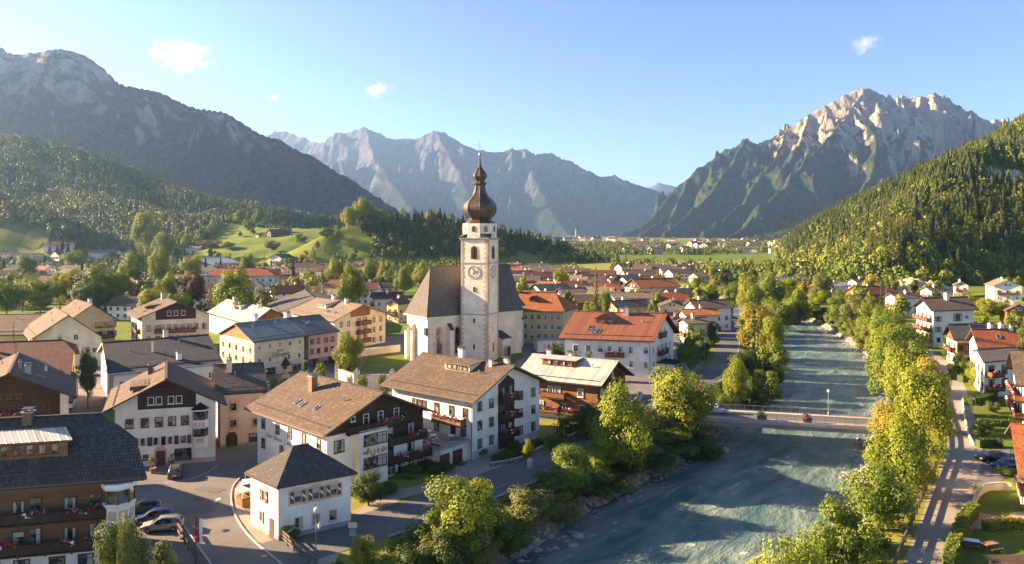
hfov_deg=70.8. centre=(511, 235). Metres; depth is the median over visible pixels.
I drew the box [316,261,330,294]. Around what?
conifer
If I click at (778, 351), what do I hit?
bush
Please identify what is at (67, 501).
window
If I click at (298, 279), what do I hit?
tree
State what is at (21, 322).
house
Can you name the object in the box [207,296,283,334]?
house
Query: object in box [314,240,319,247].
tree
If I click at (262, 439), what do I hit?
window
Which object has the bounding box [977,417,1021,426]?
hedge
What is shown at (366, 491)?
tree
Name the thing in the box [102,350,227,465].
inn
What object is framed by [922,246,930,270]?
conifer
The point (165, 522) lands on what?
car
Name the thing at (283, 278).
house
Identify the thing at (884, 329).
tree
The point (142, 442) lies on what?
window
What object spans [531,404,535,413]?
window
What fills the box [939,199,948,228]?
conifer
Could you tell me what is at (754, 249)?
house
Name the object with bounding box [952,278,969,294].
house
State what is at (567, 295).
tree
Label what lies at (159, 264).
tree
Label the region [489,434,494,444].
window
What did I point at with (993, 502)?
lawn
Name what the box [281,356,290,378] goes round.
shrine
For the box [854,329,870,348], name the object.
bush
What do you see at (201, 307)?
tree
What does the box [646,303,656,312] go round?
tree
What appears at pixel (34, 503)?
window
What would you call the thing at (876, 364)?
tree
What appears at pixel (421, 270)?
tree
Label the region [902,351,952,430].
tree
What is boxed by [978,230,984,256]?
conifer
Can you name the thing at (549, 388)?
window
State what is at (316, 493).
window
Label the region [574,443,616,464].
bush
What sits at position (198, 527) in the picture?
flag
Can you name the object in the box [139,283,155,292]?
tree
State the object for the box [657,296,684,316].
house
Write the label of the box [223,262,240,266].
house
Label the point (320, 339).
town house
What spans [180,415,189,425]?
window
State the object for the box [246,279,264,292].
house
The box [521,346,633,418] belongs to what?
farmhouse
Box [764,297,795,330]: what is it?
tree
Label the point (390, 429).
window
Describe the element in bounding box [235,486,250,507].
stall
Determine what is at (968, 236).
conifer
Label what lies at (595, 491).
bush
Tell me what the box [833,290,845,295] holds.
tree
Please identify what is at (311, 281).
tree
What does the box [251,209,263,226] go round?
tree
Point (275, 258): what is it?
house
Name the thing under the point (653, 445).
bush
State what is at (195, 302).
house
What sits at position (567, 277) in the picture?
tree
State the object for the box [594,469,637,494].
bush
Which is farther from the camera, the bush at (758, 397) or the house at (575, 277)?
the house at (575, 277)
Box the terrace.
[969,512,1023,528]
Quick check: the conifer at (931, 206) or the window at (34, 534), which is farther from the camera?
the conifer at (931, 206)
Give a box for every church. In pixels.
[404,144,525,360]
[575,224,578,240]
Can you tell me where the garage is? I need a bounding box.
[533,337,564,351]
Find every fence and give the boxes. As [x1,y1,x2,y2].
[177,523,202,563]
[281,530,317,563]
[891,429,943,563]
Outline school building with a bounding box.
[205,265,279,290]
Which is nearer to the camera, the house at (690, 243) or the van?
the van
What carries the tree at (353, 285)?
on the ground at (18, 235)
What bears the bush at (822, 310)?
on the ground at (18, 235)
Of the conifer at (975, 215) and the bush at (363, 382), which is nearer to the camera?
the bush at (363, 382)
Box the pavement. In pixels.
[232,480,338,563]
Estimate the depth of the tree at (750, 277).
420.26 m
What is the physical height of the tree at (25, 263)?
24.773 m
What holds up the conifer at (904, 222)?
on the ground at (18, 235)
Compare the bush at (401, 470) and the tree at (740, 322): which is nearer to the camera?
the bush at (401, 470)
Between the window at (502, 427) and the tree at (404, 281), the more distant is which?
the tree at (404, 281)
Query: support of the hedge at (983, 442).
on the ground at (18, 235)
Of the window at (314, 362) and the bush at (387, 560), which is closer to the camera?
the bush at (387, 560)
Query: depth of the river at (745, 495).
103.61 m
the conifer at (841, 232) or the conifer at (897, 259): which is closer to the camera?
the conifer at (897, 259)
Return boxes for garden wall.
[489,445,543,466]
[567,394,643,440]
[962,397,974,445]
[972,482,1010,502]
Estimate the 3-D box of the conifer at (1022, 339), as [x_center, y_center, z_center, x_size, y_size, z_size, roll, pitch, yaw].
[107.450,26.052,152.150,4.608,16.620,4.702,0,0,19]
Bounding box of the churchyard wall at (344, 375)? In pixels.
[335,345,399,389]
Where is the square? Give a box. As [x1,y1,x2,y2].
[135,375,391,563]
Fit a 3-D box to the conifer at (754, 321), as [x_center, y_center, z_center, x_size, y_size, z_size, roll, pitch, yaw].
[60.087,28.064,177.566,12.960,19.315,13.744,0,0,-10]
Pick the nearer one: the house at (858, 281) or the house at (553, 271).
the house at (858, 281)
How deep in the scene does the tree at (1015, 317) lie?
241.99 m
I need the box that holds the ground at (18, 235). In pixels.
[0,143,1023,563]
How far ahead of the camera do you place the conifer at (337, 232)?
798.54 m
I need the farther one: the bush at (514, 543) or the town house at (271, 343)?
the town house at (271, 343)
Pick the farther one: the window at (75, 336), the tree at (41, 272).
the tree at (41, 272)
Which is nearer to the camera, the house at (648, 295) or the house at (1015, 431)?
the house at (1015, 431)
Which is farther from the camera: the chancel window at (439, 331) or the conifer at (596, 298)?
the conifer at (596, 298)
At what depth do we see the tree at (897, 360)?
130.93 m
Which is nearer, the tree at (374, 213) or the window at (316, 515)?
the window at (316, 515)
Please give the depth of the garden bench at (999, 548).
74.86 m
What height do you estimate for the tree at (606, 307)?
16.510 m
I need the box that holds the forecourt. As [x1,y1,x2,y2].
[263,370,334,394]
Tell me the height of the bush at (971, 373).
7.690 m
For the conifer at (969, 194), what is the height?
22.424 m
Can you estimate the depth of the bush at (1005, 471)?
98.65 m
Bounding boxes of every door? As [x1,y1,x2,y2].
[156,450,164,465]
[226,432,237,446]
[269,517,273,537]
[507,345,510,356]
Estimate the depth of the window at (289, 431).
98.14 m
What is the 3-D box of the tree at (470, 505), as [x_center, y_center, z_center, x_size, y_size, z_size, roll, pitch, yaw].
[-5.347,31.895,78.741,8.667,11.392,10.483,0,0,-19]
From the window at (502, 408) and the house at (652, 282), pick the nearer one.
the window at (502, 408)
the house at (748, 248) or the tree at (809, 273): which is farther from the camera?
the house at (748, 248)
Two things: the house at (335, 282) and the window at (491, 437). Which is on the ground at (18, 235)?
the house at (335, 282)
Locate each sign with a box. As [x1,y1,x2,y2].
[348,522,356,540]
[527,458,532,474]
[570,422,576,439]
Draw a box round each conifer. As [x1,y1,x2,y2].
[110,512,141,563]
[139,257,149,281]
[208,287,213,310]
[305,264,311,290]
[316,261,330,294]
[327,220,344,237]
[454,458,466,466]
[546,400,573,440]
[590,269,603,310]
[740,311,772,374]
[837,224,843,243]
[848,227,854,249]
[849,217,855,240]
[862,240,871,264]
[867,231,873,256]
[868,206,877,227]
[871,222,877,248]
[871,239,878,259]
[874,212,890,243]
[877,215,889,247]
[879,283,884,308]
[882,227,891,255]
[886,235,897,265]
[887,196,895,223]
[887,215,899,245]
[887,238,899,270]
[892,208,902,239]
[892,231,905,262]
[895,224,906,255]
[895,246,901,271]
[901,212,908,234]
[902,223,910,246]
[905,183,909,202]
[905,249,914,273]
[907,201,917,229]
[907,219,913,240]
[909,216,920,244]
[918,194,923,213]
[920,212,926,240]
[922,236,934,268]
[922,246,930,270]
[923,212,931,235]
[925,216,933,242]
[928,188,936,215]
[929,212,936,236]
[930,190,940,219]
[930,215,943,241]
[931,205,938,231]
[932,222,942,245]
[935,190,943,215]
[936,205,942,230]
[936,227,945,251]
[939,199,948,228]
[939,218,949,245]
[941,217,951,249]
[949,193,958,221]
[954,228,963,247]
[954,250,965,280]
[956,245,963,267]
[958,200,963,226]
[960,217,969,247]
[961,210,968,238]
[961,245,969,271]
[965,187,972,212]
[966,223,971,246]
[970,192,977,219]
[972,205,979,223]
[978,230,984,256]
[983,197,992,217]
[983,218,992,243]
[983,219,1000,251]
[984,185,992,209]
[984,223,995,251]
[989,216,996,241]
[993,224,1004,249]
[994,209,1001,238]
[995,212,1008,243]
[1000,187,1008,210]
[1001,229,1013,254]
[1009,254,1016,276]
[1014,201,1021,223]
[1016,211,1023,236]
[1016,214,1021,238]
[1016,320,1023,349]
[1018,183,1023,208]
[1019,228,1023,252]
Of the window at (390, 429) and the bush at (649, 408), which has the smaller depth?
the window at (390, 429)
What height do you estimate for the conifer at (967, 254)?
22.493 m
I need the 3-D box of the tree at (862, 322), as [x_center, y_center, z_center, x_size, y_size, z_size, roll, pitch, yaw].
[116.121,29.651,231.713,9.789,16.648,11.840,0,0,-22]
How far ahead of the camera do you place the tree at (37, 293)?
292.94 m
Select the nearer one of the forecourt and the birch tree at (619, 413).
the birch tree at (619, 413)
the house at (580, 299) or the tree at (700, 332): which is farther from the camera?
the house at (580, 299)
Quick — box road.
[203,316,741,563]
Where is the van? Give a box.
[701,401,728,413]
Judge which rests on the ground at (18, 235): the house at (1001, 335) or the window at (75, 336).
the house at (1001, 335)
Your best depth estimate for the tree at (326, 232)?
785.63 m
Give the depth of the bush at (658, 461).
107.99 m
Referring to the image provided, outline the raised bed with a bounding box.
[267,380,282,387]
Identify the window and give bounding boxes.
[10,500,25,514]
[12,531,25,544]
[13,559,29,563]
[28,497,41,513]
[28,527,41,544]
[49,555,64,563]
[62,496,75,510]
[62,526,76,540]
[73,334,78,340]
[78,553,93,563]
[89,492,101,507]
[89,522,101,538]
[95,321,107,327]
[96,331,107,334]
[101,481,137,545]
[104,321,116,327]
[104,330,116,336]
[125,419,133,428]
[136,437,150,446]
[141,418,148,427]
[142,454,148,460]
[146,325,150,331]
[149,436,164,445]
[155,417,163,426]
[162,435,177,445]
[167,416,176,426]
[174,447,191,460]
[176,434,190,444]
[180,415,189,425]
[191,402,208,447]
[202,323,206,328]
[229,403,236,411]
[229,419,237,428]
[248,433,257,441]
[252,418,257,426]
[258,510,263,523]
[259,488,266,502]
[261,418,264,428]
[261,438,265,448]
[266,367,275,374]
[275,423,279,434]
[279,445,282,453]
[287,428,291,439]
[290,490,305,503]
[292,363,300,370]
[294,516,303,528]
[301,433,305,443]
[309,358,317,367]
[309,486,323,500]
[311,512,319,525]
[316,438,320,450]
[319,357,327,364]
[326,483,340,496]
[328,355,335,364]
[328,509,337,521]
[334,439,344,453]
[363,453,387,470]
[364,430,387,446]
[388,426,393,437]
[388,446,393,456]
[388,465,395,475]
[397,462,406,473]
[407,459,416,466]
[408,422,413,433]
[408,441,413,451]
[414,457,423,465]
[421,400,425,410]
[433,422,438,430]
[434,402,438,412]
[436,326,442,353]
[449,405,453,415]
[450,426,455,434]
[455,325,459,352]
[460,427,465,436]
[462,408,467,418]
[477,401,482,411]
[477,420,482,430]
[477,438,482,448]
[489,398,493,408]
[489,417,494,426]
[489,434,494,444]
[500,387,504,395]
[500,405,504,413]
[500,423,504,432]
[508,385,511,393]
[508,403,511,412]
[508,421,511,429]
[519,425,523,434]
[531,387,535,396]
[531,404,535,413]
[531,421,535,430]
[547,385,552,391]
[555,386,560,392]
[577,388,583,397]
[586,345,590,351]
[597,346,602,352]
[618,346,622,352]
[628,347,633,353]
[629,361,633,367]
[643,347,648,354]
[643,362,647,368]
[935,316,941,321]
[935,327,941,331]
[954,313,961,320]
[989,365,994,372]
[989,379,994,385]
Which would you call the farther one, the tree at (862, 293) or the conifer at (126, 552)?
the tree at (862, 293)
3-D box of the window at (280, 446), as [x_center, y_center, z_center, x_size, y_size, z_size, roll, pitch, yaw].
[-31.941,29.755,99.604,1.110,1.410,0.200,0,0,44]
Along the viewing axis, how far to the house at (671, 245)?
1564.11 m
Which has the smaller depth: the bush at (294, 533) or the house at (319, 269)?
the bush at (294, 533)
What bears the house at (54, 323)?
on the ground at (18, 235)
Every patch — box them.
[174,504,213,514]
[194,485,224,492]
[213,541,265,561]
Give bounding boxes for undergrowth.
[332,308,908,563]
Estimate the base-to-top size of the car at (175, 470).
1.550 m
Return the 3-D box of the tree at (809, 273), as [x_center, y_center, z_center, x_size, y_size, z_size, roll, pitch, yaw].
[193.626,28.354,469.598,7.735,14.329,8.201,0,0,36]
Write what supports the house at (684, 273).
on the ground at (18, 235)
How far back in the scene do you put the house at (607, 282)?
388.64 m
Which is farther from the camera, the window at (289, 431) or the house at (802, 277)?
the house at (802, 277)
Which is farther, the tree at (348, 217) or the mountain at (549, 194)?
the mountain at (549, 194)
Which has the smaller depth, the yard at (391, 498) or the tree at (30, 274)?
the yard at (391, 498)
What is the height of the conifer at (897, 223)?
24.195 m
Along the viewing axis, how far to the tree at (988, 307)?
273.31 m
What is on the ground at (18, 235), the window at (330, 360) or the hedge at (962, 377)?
the hedge at (962, 377)
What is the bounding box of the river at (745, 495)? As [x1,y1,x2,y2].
[507,298,885,563]
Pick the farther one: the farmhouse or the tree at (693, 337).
the tree at (693, 337)
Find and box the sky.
[0,0,1023,187]
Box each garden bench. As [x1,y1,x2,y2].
[963,544,980,550]
[990,547,1003,553]
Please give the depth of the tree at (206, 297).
321.10 m
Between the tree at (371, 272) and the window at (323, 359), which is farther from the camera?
the tree at (371, 272)
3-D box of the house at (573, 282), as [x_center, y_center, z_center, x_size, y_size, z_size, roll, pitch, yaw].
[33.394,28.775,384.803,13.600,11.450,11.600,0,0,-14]
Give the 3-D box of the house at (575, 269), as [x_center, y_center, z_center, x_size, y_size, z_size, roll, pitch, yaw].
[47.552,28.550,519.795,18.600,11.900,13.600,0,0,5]
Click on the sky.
(645, 93)
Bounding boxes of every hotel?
[518,288,580,342]
[558,303,681,376]
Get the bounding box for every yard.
[279,336,700,419]
[352,480,446,514]
[445,452,539,482]
[511,348,564,367]
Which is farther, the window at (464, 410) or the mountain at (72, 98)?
the mountain at (72, 98)
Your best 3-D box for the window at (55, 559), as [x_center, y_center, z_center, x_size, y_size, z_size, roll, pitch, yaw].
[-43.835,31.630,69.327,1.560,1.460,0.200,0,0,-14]
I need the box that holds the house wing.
[211,357,267,446]
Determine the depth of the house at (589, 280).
403.87 m
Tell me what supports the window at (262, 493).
in the house at (295, 484)
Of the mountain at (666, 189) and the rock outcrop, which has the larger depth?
the mountain at (666, 189)
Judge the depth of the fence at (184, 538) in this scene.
75.22 m
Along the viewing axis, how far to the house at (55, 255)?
828.25 m
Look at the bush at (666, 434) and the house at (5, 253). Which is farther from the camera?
the house at (5, 253)
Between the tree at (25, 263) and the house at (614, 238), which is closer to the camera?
the tree at (25, 263)
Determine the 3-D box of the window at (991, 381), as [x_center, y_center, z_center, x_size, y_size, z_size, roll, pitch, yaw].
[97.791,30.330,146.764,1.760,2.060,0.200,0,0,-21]
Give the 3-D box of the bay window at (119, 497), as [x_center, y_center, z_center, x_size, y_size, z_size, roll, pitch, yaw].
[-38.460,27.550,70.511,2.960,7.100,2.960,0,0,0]
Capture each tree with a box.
[0,277,23,313]
[1,270,18,282]
[12,276,71,315]
[13,255,39,273]
[15,281,31,311]
[18,271,32,282]
[32,270,46,273]
[47,272,66,308]
[56,267,88,302]
[61,249,90,266]
[66,279,109,305]
[72,264,125,306]
[76,347,98,408]
[89,512,156,563]
[100,276,126,304]
[104,265,137,294]
[119,250,150,281]
[130,211,158,252]
[135,281,155,292]
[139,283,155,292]
[145,277,160,291]
[147,244,173,279]
[150,231,175,255]
[153,269,178,299]
[173,278,182,287]
[177,255,202,274]
[177,269,205,306]
[195,240,223,247]
[195,301,205,309]
[205,284,219,298]
[205,293,217,307]
[208,248,216,256]
[210,266,255,304]
[219,241,236,247]
[234,210,245,221]
[238,252,256,267]
[242,219,255,232]
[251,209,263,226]
[254,286,275,307]
[262,240,281,249]
[287,275,300,284]
[290,276,302,284]
[299,270,316,284]
[304,275,320,285]
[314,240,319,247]
[314,362,326,375]
[317,270,328,282]
[318,227,335,239]
[324,257,346,280]
[330,330,364,372]
[335,261,369,302]
[340,206,359,228]
[348,533,381,563]
[351,469,387,505]
[352,196,372,221]
[361,257,378,280]
[366,207,383,221]
[375,259,393,280]
[378,211,389,221]
[393,264,414,296]
[411,260,428,283]
[420,472,507,553]
[425,210,436,219]
[433,262,447,265]
[498,484,554,532]
[522,439,533,460]
[546,442,592,501]
[551,254,557,261]
[554,267,566,281]
[563,271,569,280]
[563,291,576,304]
[571,401,605,438]
[584,377,659,476]
[598,288,611,311]
[611,274,623,284]
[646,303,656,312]
[649,363,721,432]
[650,292,661,312]
[674,273,680,281]
[674,338,704,372]
[684,324,705,347]
[684,333,701,345]
[685,277,706,287]
[692,287,707,299]
[699,282,720,298]
[707,268,721,282]
[711,279,719,285]
[713,272,728,286]
[717,279,741,314]
[722,357,750,409]
[728,276,737,285]
[731,265,742,279]
[736,276,765,308]
[736,302,774,355]
[736,302,780,326]
[737,263,746,272]
[737,269,749,280]
[742,274,755,283]
[745,528,825,563]
[747,267,756,275]
[750,315,784,362]
[753,275,761,286]
[757,272,786,303]
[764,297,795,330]
[773,263,783,270]
[776,277,797,302]
[786,266,796,275]
[795,274,801,283]
[796,280,810,294]
[797,493,890,563]
[800,264,810,276]
[803,268,814,280]
[803,277,813,286]
[806,290,833,309]
[809,272,835,305]
[827,293,845,314]
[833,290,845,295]
[834,457,920,531]
[839,294,866,323]
[851,284,869,298]
[852,291,864,298]
[854,302,883,331]
[861,320,902,367]
[861,337,915,402]
[862,273,878,285]
[863,416,939,492]
[864,291,880,308]
[866,397,921,434]
[867,306,907,333]
[867,308,894,357]
[876,322,932,357]
[876,343,921,403]
[878,278,890,285]
[885,363,961,464]
[886,297,906,317]
[888,274,899,290]
[893,294,911,313]
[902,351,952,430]
[907,279,918,292]
[927,280,943,285]
[931,289,941,296]
[939,343,947,355]
[954,292,978,304]
[973,297,1005,321]
[978,316,987,322]
[1003,309,1022,329]
[1012,276,1022,285]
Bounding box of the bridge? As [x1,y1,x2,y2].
[696,404,876,434]
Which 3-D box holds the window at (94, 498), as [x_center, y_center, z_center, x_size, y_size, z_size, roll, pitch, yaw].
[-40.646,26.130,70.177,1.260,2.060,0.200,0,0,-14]
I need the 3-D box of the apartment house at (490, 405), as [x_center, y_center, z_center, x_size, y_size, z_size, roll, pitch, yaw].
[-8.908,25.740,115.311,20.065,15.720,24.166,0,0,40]
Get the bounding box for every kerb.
[182,524,211,563]
[230,477,282,563]
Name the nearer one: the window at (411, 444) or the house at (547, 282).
the window at (411, 444)
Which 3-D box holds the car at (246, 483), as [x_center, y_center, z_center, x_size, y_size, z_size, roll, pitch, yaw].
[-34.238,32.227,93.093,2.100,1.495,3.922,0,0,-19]
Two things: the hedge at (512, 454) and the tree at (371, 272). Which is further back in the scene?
the tree at (371, 272)
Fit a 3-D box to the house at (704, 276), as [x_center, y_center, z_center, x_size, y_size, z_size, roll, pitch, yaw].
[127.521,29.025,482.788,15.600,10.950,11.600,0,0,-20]
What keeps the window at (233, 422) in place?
in the house wing
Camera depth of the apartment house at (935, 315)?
214.97 m
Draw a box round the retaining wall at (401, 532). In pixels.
[387,380,722,538]
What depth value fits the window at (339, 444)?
92.92 m
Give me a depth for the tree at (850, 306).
256.73 m
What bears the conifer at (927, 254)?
on the ground at (18, 235)
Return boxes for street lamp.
[314,507,320,554]
[827,389,829,415]
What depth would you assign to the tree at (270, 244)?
825.90 m
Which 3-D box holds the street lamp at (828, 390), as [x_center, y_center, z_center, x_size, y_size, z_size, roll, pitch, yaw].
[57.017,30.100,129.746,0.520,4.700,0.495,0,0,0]
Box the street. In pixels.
[72,366,107,417]
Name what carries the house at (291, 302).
on the ground at (18, 235)
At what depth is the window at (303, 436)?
95.63 m
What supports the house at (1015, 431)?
on the ground at (18, 235)
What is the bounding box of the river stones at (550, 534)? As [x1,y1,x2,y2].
[483,316,894,562]
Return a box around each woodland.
[0,246,446,276]
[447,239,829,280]
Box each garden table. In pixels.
[963,537,979,548]
[980,540,998,551]
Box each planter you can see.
[757,410,767,419]
[801,413,812,421]
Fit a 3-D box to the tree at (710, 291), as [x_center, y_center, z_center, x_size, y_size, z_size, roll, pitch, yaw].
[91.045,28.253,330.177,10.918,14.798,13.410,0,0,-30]
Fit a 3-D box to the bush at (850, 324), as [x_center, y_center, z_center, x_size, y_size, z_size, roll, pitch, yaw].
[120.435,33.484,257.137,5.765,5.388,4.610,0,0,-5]
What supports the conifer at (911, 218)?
on the ground at (18, 235)
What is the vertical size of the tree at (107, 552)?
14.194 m
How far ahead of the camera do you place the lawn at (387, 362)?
187.06 m
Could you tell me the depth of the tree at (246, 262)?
468.50 m
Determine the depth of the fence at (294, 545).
74.03 m
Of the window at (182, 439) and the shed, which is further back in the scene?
the window at (182, 439)
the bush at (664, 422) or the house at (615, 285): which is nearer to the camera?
the bush at (664, 422)
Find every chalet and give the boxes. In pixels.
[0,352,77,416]
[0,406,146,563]
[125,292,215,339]
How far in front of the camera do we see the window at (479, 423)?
106.87 m
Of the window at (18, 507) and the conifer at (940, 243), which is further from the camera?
the conifer at (940, 243)
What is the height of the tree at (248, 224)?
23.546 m
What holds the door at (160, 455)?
in the inn
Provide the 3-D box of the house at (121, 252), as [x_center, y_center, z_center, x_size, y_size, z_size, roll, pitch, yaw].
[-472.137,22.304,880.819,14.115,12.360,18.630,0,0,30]
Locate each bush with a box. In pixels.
[137,287,160,306]
[152,537,178,563]
[167,292,191,305]
[232,297,249,309]
[269,377,277,389]
[280,523,300,538]
[294,233,307,242]
[355,374,368,386]
[365,552,397,563]
[377,372,388,393]
[380,481,398,492]
[385,533,415,549]
[393,469,408,474]
[394,542,430,563]
[397,464,422,477]
[405,503,456,547]
[408,459,435,472]
[415,534,441,563]
[426,460,455,472]
[431,523,477,563]
[465,525,503,563]
[474,508,511,528]
[478,448,488,455]
[490,511,535,559]
[506,439,519,447]
[514,446,534,455]
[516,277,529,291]
[529,469,579,501]
[531,499,559,522]
[543,435,566,448]
[548,490,584,523]
[549,341,563,354]
[558,415,582,433]
[566,484,599,501]
[573,350,592,357]
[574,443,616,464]
[577,466,615,498]
[581,436,626,473]
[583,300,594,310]
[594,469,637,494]
[610,459,647,477]
[628,402,655,430]
[630,446,679,472]
[644,413,670,430]
[644,435,662,453]
[646,425,699,456]
[647,435,673,449]
[665,423,693,443]
[680,436,723,461]
[684,423,712,443]
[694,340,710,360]
[698,434,718,443]
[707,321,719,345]
[707,393,729,406]
[712,381,731,395]
[725,352,756,377]
[739,376,769,408]
[751,357,785,388]
[754,369,782,403]
[760,340,789,377]
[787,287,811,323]
[812,310,817,318]
[815,308,828,315]
[816,315,824,322]
[823,314,833,323]
[833,316,847,322]
[834,318,852,327]
[838,325,849,336]
[841,322,855,327]
[846,328,854,336]
[853,328,861,334]
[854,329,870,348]
[855,519,891,551]
[861,449,895,475]
[906,345,931,362]
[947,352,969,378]
[964,361,976,384]
[970,420,993,436]
[984,400,1001,412]
[992,466,1017,475]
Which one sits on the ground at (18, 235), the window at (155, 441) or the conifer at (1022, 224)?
the conifer at (1022, 224)
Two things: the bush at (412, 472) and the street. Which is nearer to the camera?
the bush at (412, 472)
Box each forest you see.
[0,132,321,228]
[0,196,224,254]
[319,207,572,257]
[772,113,1023,285]
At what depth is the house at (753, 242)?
1689.05 m
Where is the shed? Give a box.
[983,554,1023,563]
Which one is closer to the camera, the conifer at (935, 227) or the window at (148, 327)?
the window at (148, 327)
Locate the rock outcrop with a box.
[986,166,1023,182]
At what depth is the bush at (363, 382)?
136.40 m
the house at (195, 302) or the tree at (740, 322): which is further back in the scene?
the house at (195, 302)
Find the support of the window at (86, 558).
in the chalet at (68, 482)
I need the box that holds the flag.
[195,515,202,563]
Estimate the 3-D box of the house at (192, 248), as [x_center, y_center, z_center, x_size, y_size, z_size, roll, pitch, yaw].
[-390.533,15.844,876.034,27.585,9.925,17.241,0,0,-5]
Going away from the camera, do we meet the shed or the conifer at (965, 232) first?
the shed
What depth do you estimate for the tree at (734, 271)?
478.01 m
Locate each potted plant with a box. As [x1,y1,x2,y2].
[148,456,156,473]
[166,453,174,468]
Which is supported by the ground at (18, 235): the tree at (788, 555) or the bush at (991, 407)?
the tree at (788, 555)
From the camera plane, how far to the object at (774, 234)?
2776.32 m
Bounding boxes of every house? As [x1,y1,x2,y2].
[0,250,18,257]
[0,268,25,279]
[0,307,39,340]
[0,339,79,409]
[6,263,17,268]
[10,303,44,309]
[12,252,43,259]
[23,302,106,365]
[32,272,63,278]
[36,264,56,273]
[37,263,57,271]
[37,276,53,282]
[43,241,75,251]
[49,250,79,260]
[57,264,84,271]
[57,267,83,272]
[61,298,118,341]
[87,249,108,257]
[95,292,131,308]
[97,328,223,409]
[105,293,149,319]
[106,246,121,252]
[116,249,132,257]
[132,280,152,293]
[160,286,206,308]
[178,246,204,252]
[178,257,238,266]
[192,297,204,310]
[197,266,218,277]
[203,284,216,307]
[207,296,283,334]
[217,310,306,375]
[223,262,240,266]
[244,360,436,486]
[244,443,357,540]
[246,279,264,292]
[258,265,285,273]
[266,228,288,236]
[267,286,342,316]
[269,252,294,265]
[269,267,280,273]
[269,282,308,299]
[272,265,291,273]
[279,272,298,284]
[283,311,339,368]
[289,294,389,348]
[294,261,326,275]
[308,283,334,290]
[315,266,329,275]
[321,289,343,300]
[321,289,355,302]
[325,279,342,288]
[354,261,375,265]
[356,280,382,304]
[365,280,398,291]
[369,289,403,313]
[380,346,550,464]
[385,294,409,322]
[511,266,522,269]
[511,268,534,273]
[513,274,542,281]
[515,280,536,284]
[522,266,547,271]
[522,288,556,292]
[524,270,552,279]
[527,262,548,266]
[530,281,569,290]
[536,279,561,283]
[540,269,558,274]
[544,264,557,268]
[556,284,587,297]
[562,279,587,283]
[563,237,571,240]
[565,267,590,271]
[567,270,592,277]
[568,281,592,286]
[569,275,588,280]
[571,294,605,310]
[572,278,597,282]
[583,285,616,290]
[586,288,621,293]
[590,268,616,277]
[591,236,600,240]
[591,276,613,280]
[591,279,621,290]
[592,281,620,290]
[598,274,608,277]
[607,273,637,277]
[607,296,652,312]
[608,236,617,240]
[609,288,654,301]
[614,262,632,273]
[619,274,649,290]
[620,268,656,276]
[623,276,681,291]
[627,238,636,242]
[629,287,661,294]
[632,241,645,244]
[632,264,652,269]
[637,243,651,250]
[644,275,674,279]
[646,245,662,253]
[652,263,670,274]
[654,289,690,312]
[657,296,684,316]
[658,265,683,276]
[660,285,707,299]
[664,267,693,281]
[666,242,680,247]
[666,243,675,247]
[667,237,675,241]
[670,310,680,338]
[676,312,711,344]
[677,264,700,271]
[677,304,720,334]
[682,296,733,330]
[687,240,696,246]
[688,271,710,284]
[698,241,712,249]
[712,269,733,283]
[736,246,750,252]
[746,241,759,245]
[751,246,759,251]
[775,271,789,285]
[791,271,809,281]
[795,260,810,266]
[824,279,850,297]
[844,283,897,303]
[846,276,867,287]
[883,289,919,314]
[911,292,978,347]
[919,283,949,296]
[942,323,995,366]
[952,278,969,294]
[965,322,1021,367]
[971,346,1013,395]
[984,276,1023,301]
[998,299,1023,324]
[1004,349,1023,422]
[1004,422,1023,507]
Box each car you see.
[135,497,162,512]
[135,506,173,525]
[139,513,184,533]
[167,463,183,478]
[239,478,250,493]
[243,468,250,478]
[975,450,1010,463]
[990,457,1016,468]
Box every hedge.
[490,438,542,461]
[941,500,981,563]
[957,373,969,381]
[963,390,998,405]
[975,437,1003,447]
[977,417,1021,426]
[980,516,1023,531]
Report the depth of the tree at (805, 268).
493.45 m
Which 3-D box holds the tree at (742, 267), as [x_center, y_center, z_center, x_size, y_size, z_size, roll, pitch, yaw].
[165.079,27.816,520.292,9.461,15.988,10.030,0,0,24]
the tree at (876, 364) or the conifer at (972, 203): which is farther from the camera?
the conifer at (972, 203)
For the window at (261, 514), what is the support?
in the house at (295, 484)
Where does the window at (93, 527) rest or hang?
in the chalet at (68, 482)
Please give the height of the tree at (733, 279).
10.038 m
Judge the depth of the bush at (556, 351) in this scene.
164.69 m
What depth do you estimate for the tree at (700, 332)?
198.91 m
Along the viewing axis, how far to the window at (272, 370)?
170.19 m
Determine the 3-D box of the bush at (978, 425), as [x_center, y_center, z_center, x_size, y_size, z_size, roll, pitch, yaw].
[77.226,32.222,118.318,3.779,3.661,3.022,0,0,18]
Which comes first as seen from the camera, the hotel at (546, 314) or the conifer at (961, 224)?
the hotel at (546, 314)
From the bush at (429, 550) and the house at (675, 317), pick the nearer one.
the bush at (429, 550)
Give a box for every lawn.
[360,353,408,371]
[396,492,427,502]
[490,438,547,461]
[496,353,522,363]
[961,529,1023,563]
[968,392,1014,432]
[977,490,1009,516]
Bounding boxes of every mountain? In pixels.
[0,47,401,221]
[266,126,660,236]
[617,88,1009,238]
[648,183,675,195]
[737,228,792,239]
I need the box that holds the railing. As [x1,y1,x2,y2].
[388,372,725,535]
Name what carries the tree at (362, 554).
on the ground at (18, 235)
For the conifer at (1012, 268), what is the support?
on the ground at (18, 235)
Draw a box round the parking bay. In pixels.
[976,447,1011,483]
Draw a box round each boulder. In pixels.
[566,542,578,547]
[570,532,583,539]
[721,446,729,452]
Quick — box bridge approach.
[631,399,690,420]

